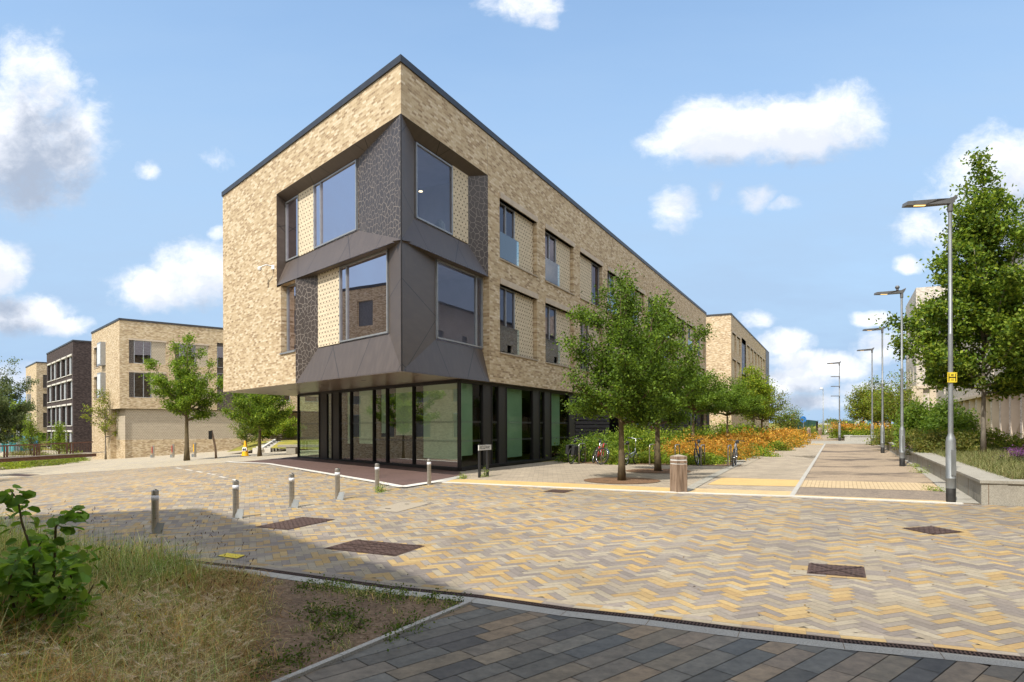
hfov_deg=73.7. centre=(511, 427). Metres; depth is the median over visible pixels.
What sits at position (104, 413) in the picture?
tree
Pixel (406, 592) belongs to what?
weed tuft
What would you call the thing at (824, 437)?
path
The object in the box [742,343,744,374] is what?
window
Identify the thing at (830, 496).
kerb edging
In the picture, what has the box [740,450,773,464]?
pale edging
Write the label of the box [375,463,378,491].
steel bollard
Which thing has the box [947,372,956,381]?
hydrant plate
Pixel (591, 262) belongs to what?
window
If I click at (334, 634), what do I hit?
weed tuft
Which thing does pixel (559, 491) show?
access cover
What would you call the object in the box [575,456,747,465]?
planting bed
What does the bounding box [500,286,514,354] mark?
window
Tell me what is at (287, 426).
tree
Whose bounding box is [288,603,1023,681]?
slab paving
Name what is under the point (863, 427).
hedge plant
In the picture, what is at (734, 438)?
orange bush
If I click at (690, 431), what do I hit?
green shrub
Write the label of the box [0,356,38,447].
willow tree
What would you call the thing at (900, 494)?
aggregate band
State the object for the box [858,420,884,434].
hedge plant
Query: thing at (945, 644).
edge paving
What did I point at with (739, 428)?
green shrub
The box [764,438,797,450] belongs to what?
bush
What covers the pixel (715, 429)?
green shrub
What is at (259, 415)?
tree
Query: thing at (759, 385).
tree
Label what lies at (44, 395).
window
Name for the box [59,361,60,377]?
window
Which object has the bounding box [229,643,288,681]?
weed tuft
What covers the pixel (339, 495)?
steel bollard
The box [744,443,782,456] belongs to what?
bush
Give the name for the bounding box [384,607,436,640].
weed tuft
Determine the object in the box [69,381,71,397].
window
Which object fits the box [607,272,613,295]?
window
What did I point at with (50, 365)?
window
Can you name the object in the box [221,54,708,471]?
brick building
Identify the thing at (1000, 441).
hedge
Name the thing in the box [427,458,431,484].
steel bollard
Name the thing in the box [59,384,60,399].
window
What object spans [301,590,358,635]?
weed tuft
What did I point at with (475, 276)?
window
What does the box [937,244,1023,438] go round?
brick building
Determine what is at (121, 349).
brick building
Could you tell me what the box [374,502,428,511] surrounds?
concrete cover
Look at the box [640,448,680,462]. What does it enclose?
bush
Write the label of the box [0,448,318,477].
plaza
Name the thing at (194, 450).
marker bollard
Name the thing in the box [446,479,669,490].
tactile strip
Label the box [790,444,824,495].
line
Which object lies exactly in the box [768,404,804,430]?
tree
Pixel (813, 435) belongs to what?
orange bush
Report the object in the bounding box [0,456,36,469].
bush
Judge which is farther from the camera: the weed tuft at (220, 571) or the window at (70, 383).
the window at (70, 383)
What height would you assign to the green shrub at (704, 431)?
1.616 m
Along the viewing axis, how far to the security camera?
26.71 m
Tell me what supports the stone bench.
on the plaza at (92, 465)
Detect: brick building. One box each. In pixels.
[25,362,46,446]
[46,340,91,452]
[91,318,318,458]
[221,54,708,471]
[706,313,768,432]
[906,286,960,411]
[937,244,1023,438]
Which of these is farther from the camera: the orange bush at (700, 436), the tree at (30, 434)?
the tree at (30, 434)
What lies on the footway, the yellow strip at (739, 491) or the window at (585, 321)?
the yellow strip at (739, 491)
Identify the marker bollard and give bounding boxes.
[150,445,153,457]
[170,444,174,456]
[191,443,195,456]
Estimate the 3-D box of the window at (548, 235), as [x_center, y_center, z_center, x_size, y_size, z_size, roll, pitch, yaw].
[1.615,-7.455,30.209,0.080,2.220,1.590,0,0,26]
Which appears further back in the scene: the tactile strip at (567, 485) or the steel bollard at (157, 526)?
the tactile strip at (567, 485)
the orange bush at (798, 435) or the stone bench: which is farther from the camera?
the orange bush at (798, 435)
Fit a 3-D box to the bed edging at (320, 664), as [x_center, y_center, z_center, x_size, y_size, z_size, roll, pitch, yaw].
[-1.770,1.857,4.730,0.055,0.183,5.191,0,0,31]
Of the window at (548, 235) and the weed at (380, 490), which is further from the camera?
the window at (548, 235)
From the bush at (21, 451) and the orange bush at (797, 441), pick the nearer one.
the orange bush at (797, 441)
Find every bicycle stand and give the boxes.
[578,443,585,463]
[601,444,607,462]
[649,444,654,464]
[674,444,679,454]
[700,444,704,465]
[727,445,731,466]
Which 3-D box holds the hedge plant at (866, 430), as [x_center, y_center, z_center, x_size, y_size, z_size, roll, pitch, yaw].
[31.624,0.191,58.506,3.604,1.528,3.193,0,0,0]
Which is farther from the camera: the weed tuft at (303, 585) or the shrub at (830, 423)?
the shrub at (830, 423)
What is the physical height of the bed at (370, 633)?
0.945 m
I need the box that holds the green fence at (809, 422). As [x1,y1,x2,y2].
[794,420,815,428]
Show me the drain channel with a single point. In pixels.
(886, 644)
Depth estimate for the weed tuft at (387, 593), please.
7.26 m
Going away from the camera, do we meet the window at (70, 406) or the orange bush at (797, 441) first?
the orange bush at (797, 441)
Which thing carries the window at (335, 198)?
in the brick building at (437, 256)
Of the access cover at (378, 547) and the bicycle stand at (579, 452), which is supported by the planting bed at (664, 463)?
the bicycle stand at (579, 452)
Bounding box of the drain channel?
[85,547,1023,660]
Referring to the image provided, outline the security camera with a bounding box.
[257,264,274,270]
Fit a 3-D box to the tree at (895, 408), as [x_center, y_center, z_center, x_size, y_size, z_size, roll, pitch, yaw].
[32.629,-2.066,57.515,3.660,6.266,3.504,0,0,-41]
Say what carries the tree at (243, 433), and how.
on the grass bank
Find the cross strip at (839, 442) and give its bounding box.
[805,441,870,443]
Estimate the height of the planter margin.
0.403 m
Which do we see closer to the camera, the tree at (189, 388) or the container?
the tree at (189, 388)
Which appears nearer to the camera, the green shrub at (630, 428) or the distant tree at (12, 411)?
the green shrub at (630, 428)
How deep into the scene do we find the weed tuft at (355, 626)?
6.18 m
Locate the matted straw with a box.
[2,543,319,681]
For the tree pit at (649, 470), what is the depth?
22.83 m
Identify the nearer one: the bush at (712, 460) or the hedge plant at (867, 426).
the bush at (712, 460)
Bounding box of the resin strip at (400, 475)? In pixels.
[247,456,461,484]
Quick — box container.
[1,438,26,451]
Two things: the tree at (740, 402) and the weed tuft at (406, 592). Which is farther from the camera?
the tree at (740, 402)
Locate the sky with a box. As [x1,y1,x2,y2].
[0,0,1023,423]
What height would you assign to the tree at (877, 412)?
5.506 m
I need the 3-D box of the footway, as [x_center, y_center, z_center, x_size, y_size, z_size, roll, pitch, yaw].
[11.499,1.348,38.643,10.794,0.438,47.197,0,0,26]
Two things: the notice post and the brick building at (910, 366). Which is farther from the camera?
the brick building at (910, 366)
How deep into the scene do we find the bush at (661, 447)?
28.62 m
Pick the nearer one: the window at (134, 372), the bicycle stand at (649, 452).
the bicycle stand at (649, 452)
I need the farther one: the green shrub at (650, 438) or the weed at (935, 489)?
the green shrub at (650, 438)
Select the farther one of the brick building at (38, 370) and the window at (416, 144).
the brick building at (38, 370)
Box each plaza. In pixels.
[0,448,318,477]
[0,456,1023,652]
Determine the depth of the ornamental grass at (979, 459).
19.40 m
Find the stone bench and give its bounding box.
[277,444,318,453]
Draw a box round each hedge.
[864,425,898,442]
[866,423,897,444]
[891,424,927,449]
[905,429,989,452]
[912,424,989,449]
[961,426,1023,450]
[1006,431,1023,448]
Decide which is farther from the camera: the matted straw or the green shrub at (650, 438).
the green shrub at (650, 438)
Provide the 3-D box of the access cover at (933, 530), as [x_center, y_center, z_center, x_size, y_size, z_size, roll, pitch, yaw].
[6.870,1.671,11.163,0.679,0.028,0.624,0,0,-18]
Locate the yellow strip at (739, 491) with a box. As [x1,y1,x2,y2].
[691,488,791,493]
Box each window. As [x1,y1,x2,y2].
[43,375,46,387]
[43,393,46,406]
[43,413,46,426]
[49,365,50,380]
[54,363,55,378]
[54,385,55,400]
[54,407,55,422]
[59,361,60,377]
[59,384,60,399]
[59,407,60,425]
[64,359,65,375]
[64,383,65,398]
[64,406,66,425]
[69,356,71,373]
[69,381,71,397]
[69,405,71,424]
[134,340,150,363]
[134,372,150,397]
[285,195,298,261]
[287,283,295,350]
[313,160,357,248]
[339,249,388,342]
[415,142,452,235]
[436,259,482,347]
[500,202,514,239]
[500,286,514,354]
[545,232,555,262]
[545,305,555,363]
[581,321,587,369]
[591,262,598,305]
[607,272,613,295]
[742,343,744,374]
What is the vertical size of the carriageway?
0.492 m
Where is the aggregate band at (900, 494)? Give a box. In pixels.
[795,487,945,500]
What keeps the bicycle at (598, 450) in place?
on the footway
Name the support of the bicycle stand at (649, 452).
on the footway
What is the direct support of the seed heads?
on the bed at (370, 633)
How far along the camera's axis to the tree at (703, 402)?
33.60 m
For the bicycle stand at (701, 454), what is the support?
on the footway
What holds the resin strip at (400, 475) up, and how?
on the plaza base at (470, 460)
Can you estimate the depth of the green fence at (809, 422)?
96.83 m
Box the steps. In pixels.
[252,439,281,452]
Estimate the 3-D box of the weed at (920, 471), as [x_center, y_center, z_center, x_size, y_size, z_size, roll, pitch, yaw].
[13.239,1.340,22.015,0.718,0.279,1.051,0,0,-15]
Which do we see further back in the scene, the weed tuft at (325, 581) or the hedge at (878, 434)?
the hedge at (878, 434)
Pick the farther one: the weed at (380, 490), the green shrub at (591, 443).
the green shrub at (591, 443)
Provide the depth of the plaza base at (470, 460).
8.94 m
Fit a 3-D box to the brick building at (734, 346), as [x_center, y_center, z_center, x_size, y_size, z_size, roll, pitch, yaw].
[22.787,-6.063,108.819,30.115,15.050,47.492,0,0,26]
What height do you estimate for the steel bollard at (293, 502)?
0.724 m
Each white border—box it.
[236,462,402,486]
[399,480,445,486]
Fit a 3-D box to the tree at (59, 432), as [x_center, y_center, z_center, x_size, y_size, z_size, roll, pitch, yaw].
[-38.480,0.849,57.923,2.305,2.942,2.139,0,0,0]
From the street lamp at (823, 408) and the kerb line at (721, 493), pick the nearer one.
the kerb line at (721, 493)
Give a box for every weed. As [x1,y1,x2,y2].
[372,482,386,492]
[481,467,492,476]
[909,465,929,473]
[921,484,945,491]
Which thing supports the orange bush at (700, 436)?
on the planting bed at (664, 463)
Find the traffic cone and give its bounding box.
[240,441,248,456]
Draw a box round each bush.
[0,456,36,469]
[5,448,46,455]
[19,459,73,466]
[37,451,84,462]
[61,450,91,461]
[599,446,632,464]
[625,449,669,463]
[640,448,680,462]
[643,436,715,462]
[647,444,683,455]
[663,452,706,464]
[668,435,725,459]
[676,429,731,448]
[684,437,753,460]
[693,450,729,464]
[701,430,762,448]
[705,434,771,458]
[718,426,778,440]
[722,432,781,453]
[732,429,798,450]
[739,425,796,439]
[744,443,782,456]
[756,429,807,447]
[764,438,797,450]
[771,427,814,444]
[776,426,821,438]
[824,418,836,424]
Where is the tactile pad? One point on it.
(750, 481)
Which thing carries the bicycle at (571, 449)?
on the footway
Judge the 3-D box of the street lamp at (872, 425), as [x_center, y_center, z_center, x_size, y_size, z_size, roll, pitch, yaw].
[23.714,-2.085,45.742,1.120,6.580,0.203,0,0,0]
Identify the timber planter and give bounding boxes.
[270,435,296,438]
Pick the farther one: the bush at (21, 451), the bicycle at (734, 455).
the bush at (21, 451)
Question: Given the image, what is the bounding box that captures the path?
[804,435,843,440]
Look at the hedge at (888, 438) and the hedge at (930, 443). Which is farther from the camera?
the hedge at (888, 438)
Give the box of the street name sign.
[478,444,490,477]
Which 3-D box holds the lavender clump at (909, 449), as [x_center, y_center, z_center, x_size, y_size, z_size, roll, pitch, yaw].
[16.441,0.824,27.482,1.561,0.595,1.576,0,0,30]
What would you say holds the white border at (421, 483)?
on the plaza base at (470, 460)
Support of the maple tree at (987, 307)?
on the raised bed
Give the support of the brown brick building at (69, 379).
on the ground at (525, 456)
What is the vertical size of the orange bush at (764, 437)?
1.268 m
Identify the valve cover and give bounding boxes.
[218,553,245,558]
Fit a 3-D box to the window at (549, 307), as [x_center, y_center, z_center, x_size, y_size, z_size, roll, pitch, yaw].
[1.625,-4.105,30.209,0.080,2.520,1.590,0,0,26]
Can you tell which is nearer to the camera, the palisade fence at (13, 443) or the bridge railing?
the bridge railing
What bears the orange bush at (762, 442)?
on the planting bed at (664, 463)
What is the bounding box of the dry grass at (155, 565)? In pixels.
[0,504,293,681]
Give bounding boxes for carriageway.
[804,444,977,503]
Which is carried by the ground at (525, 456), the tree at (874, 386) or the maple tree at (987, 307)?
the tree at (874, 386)
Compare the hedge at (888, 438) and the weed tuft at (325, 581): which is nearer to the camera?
the weed tuft at (325, 581)
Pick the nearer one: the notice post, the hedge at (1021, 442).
the hedge at (1021, 442)
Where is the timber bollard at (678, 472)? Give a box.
[670,454,686,491]
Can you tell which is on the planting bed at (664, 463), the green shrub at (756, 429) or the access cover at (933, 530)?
the green shrub at (756, 429)
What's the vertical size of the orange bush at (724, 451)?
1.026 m
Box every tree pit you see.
[584,477,659,483]
[626,469,690,472]
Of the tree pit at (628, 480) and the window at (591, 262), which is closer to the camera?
the tree pit at (628, 480)
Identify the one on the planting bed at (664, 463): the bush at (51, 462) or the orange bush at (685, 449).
the orange bush at (685, 449)
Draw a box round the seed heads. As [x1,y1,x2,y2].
[0,500,274,681]
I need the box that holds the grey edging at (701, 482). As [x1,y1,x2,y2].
[687,456,756,490]
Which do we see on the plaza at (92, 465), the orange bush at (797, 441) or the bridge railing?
the bridge railing
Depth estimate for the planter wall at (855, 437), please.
56.04 m
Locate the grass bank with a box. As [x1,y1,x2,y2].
[227,439,318,451]
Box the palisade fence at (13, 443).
[0,427,28,452]
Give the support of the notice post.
on the plaza at (92, 465)
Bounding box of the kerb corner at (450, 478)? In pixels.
[434,476,459,481]
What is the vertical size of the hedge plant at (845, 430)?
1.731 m
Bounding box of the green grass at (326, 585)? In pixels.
[157,560,456,681]
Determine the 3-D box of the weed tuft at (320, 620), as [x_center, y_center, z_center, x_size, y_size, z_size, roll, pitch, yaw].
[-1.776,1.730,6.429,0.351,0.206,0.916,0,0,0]
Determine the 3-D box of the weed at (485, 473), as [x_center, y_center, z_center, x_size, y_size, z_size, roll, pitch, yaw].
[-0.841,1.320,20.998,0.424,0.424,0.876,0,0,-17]
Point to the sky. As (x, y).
(763, 157)
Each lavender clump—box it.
[905,444,923,455]
[989,444,1023,465]
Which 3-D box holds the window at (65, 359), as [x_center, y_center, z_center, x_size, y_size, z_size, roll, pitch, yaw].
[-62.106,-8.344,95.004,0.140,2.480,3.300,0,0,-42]
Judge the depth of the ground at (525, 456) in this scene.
35.04 m
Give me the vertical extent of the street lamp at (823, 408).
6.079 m
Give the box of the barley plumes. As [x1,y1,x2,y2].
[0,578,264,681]
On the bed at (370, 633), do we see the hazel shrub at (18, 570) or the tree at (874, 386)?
the hazel shrub at (18, 570)
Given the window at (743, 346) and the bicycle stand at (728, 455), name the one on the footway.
the bicycle stand at (728, 455)
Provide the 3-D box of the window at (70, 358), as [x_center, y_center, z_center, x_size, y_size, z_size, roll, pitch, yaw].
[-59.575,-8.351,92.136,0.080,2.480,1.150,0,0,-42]
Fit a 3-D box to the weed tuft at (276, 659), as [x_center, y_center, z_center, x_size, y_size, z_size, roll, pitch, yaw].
[-1.803,1.773,5.258,0.414,0.168,0.970,0,0,0]
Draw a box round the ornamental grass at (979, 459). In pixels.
[928,445,1023,478]
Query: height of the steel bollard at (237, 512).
0.724 m
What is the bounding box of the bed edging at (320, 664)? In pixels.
[271,600,471,681]
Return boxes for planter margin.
[878,445,979,503]
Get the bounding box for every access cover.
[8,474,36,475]
[256,517,334,529]
[324,539,422,555]
[544,489,572,492]
[807,563,865,577]
[904,526,960,534]
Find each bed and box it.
[12,567,461,681]
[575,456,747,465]
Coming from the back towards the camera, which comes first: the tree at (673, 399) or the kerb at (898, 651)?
the tree at (673, 399)
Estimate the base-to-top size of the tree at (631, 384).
6.302 m
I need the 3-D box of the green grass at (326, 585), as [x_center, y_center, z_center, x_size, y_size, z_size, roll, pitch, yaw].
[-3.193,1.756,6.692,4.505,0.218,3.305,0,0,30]
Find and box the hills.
[769,423,895,427]
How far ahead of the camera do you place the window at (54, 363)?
101.22 m
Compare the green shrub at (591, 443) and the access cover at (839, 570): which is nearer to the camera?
the access cover at (839, 570)
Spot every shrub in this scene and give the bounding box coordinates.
[0,484,108,651]
[546,429,618,462]
[580,427,639,458]
[599,419,653,459]
[611,425,675,453]
[650,427,697,446]
[670,426,710,440]
[680,423,719,438]
[700,419,738,438]
[716,418,763,434]
[737,418,776,434]
[801,423,826,434]
[815,416,850,430]
[886,390,991,446]
[915,409,975,435]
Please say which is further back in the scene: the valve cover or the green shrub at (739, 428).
the green shrub at (739, 428)
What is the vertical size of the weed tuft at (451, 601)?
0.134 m
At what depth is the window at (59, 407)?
98.38 m
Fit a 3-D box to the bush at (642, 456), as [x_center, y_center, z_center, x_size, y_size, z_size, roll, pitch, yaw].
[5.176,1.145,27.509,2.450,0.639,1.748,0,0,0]
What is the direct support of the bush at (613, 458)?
on the planting bed at (664, 463)
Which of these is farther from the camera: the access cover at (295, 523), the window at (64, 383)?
the window at (64, 383)
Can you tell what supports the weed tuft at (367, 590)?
on the bed at (370, 633)
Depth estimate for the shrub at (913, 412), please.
32.24 m
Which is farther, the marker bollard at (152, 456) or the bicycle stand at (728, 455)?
the marker bollard at (152, 456)
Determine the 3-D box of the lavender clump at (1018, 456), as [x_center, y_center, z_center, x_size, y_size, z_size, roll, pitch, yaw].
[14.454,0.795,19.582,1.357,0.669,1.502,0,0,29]
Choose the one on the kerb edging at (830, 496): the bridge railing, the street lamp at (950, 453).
the street lamp at (950, 453)
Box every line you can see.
[442,482,963,504]
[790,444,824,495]
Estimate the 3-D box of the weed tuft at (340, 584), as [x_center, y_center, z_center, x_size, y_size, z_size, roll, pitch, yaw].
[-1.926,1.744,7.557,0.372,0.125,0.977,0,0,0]
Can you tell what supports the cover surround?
on the herringbone plaza at (399, 570)
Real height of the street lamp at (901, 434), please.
6.680 m
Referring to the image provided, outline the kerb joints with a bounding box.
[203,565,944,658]
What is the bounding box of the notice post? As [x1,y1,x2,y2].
[208,430,216,457]
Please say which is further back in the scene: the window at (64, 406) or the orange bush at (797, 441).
the window at (64, 406)
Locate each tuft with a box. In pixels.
[108,603,165,639]
[202,564,246,580]
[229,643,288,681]
[250,638,310,676]
[267,641,325,679]
[284,572,324,596]
[289,597,341,618]
[297,603,336,631]
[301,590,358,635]
[305,574,341,594]
[307,617,351,649]
[321,577,356,597]
[325,600,364,630]
[327,607,380,638]
[346,580,382,602]
[367,610,417,651]
[368,574,407,605]
[383,582,415,604]
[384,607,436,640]
[414,588,448,613]
[432,589,471,618]
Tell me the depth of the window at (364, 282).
21.99 m
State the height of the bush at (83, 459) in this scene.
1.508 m
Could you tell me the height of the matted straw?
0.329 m
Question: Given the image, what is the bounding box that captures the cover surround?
[789,560,885,580]
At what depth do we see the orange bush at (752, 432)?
41.66 m
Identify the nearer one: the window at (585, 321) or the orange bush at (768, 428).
the window at (585, 321)
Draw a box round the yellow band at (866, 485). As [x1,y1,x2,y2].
[800,480,939,490]
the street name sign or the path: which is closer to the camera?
the street name sign
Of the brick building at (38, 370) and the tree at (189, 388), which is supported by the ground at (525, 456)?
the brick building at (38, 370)
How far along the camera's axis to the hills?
470.15 m
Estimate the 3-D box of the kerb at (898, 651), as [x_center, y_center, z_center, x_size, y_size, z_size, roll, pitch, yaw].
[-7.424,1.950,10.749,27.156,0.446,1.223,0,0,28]
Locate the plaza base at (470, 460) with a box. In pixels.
[0,452,1023,681]
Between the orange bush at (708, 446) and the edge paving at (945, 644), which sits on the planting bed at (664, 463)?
the orange bush at (708, 446)
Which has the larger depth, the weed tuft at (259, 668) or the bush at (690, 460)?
the bush at (690, 460)
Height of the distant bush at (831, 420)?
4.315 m
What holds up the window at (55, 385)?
in the brown brick building at (69, 379)
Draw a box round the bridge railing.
[0,441,100,461]
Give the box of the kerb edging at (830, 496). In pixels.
[687,491,945,501]
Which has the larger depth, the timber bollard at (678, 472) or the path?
the path
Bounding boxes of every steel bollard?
[150,489,163,533]
[232,480,243,518]
[288,473,298,507]
[334,468,343,499]
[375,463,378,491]
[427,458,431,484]
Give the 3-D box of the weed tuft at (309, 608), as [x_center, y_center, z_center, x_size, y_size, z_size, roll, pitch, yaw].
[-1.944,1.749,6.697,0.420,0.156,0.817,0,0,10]
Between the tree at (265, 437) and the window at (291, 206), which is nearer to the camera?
the window at (291, 206)
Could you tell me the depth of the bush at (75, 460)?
60.83 m
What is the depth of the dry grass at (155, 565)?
5.55 m
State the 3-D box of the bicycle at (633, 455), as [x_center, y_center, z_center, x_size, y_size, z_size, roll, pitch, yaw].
[4.642,0.917,26.651,1.404,1.060,0.601,0,0,-40]
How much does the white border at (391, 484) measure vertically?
0.218 m
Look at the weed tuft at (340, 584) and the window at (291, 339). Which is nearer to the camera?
the weed tuft at (340, 584)
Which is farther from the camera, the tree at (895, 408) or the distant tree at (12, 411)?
the distant tree at (12, 411)
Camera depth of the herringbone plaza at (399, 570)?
10.38 m
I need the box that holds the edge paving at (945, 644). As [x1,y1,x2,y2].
[16,536,1023,656]
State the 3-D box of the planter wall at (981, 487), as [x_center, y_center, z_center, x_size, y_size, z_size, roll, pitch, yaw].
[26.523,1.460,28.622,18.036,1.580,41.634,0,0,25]
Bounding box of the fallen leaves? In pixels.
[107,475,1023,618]
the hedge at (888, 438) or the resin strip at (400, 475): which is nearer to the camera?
the resin strip at (400, 475)
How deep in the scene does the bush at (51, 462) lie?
54.93 m
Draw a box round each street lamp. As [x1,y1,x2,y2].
[820,388,823,429]
[827,361,840,440]
[857,348,873,445]
[862,326,884,452]
[874,285,905,465]
[902,194,957,501]
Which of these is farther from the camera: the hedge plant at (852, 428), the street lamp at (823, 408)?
the street lamp at (823, 408)
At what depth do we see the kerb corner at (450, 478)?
20.27 m
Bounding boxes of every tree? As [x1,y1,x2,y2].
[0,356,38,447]
[1,396,38,441]
[11,412,44,454]
[44,420,71,453]
[80,388,119,458]
[139,332,226,460]
[218,388,293,455]
[229,406,264,443]
[240,430,281,440]
[255,404,307,440]
[551,263,695,480]
[619,292,717,470]
[664,357,737,444]
[684,373,770,436]
[734,363,776,428]
[738,379,792,429]
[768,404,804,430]
[843,382,879,422]
[858,375,890,425]
[863,386,920,426]
[868,145,1023,453]
[873,369,925,421]
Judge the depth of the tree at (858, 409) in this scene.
80.80 m
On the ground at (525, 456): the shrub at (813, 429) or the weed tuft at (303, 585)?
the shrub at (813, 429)
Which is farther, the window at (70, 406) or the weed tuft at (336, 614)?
the window at (70, 406)
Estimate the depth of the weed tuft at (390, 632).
5.99 m
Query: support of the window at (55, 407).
in the brown brick building at (69, 379)
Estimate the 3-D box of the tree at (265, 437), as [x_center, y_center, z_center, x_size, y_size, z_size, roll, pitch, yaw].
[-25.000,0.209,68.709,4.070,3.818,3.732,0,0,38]
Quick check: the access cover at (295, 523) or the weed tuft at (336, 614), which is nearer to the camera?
the weed tuft at (336, 614)
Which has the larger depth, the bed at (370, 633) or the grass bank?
the grass bank
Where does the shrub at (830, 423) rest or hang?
on the ground at (525, 456)
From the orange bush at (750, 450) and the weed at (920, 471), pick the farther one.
the orange bush at (750, 450)
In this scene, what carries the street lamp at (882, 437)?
on the carriageway
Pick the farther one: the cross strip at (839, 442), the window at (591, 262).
the cross strip at (839, 442)
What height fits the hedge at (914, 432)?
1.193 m
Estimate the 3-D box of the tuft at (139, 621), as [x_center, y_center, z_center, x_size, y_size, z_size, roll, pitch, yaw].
[-3.176,1.653,5.757,0.286,0.383,1.083,0,0,0]
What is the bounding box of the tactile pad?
[709,478,798,485]
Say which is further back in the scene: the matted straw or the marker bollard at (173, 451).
the marker bollard at (173, 451)
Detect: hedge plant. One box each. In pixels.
[825,419,862,438]
[833,422,864,437]
[851,421,887,434]
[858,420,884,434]
[860,422,894,434]
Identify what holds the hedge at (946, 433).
on the raised bed
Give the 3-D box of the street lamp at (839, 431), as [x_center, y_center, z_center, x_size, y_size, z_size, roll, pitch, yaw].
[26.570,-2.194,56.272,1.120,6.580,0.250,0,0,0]
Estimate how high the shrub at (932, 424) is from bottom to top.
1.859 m
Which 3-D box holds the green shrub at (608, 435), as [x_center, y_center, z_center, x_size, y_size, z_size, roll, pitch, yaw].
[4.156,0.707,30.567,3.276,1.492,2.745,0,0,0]
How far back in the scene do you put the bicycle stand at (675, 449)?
26.00 m
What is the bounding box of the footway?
[437,444,823,490]
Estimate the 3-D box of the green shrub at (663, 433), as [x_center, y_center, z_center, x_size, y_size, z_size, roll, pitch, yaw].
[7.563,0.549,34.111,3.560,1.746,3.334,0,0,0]
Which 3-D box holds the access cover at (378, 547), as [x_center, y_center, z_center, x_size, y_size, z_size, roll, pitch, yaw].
[-1.991,1.726,9.879,1.244,0.037,0.782,0,0,24]
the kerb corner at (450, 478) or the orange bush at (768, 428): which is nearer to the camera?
the kerb corner at (450, 478)
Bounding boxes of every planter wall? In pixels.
[843,435,875,440]
[885,442,1023,506]
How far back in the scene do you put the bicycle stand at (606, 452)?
27.59 m
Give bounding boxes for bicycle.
[565,438,588,463]
[592,438,608,464]
[625,437,642,464]
[687,439,703,464]
[727,439,744,465]
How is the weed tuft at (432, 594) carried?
on the bed at (370, 633)
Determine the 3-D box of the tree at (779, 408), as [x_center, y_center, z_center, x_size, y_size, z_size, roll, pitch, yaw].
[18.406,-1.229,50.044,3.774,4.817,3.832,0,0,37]
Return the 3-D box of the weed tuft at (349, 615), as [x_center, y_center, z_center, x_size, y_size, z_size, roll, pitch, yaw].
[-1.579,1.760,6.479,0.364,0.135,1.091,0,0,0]
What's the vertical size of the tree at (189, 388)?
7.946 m
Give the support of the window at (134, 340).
in the brick building at (121, 349)
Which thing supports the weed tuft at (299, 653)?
on the bed at (370, 633)
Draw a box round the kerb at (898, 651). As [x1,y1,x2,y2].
[89,550,1023,667]
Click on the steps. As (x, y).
(270, 444)
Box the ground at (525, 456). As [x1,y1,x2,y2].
[39,428,837,462]

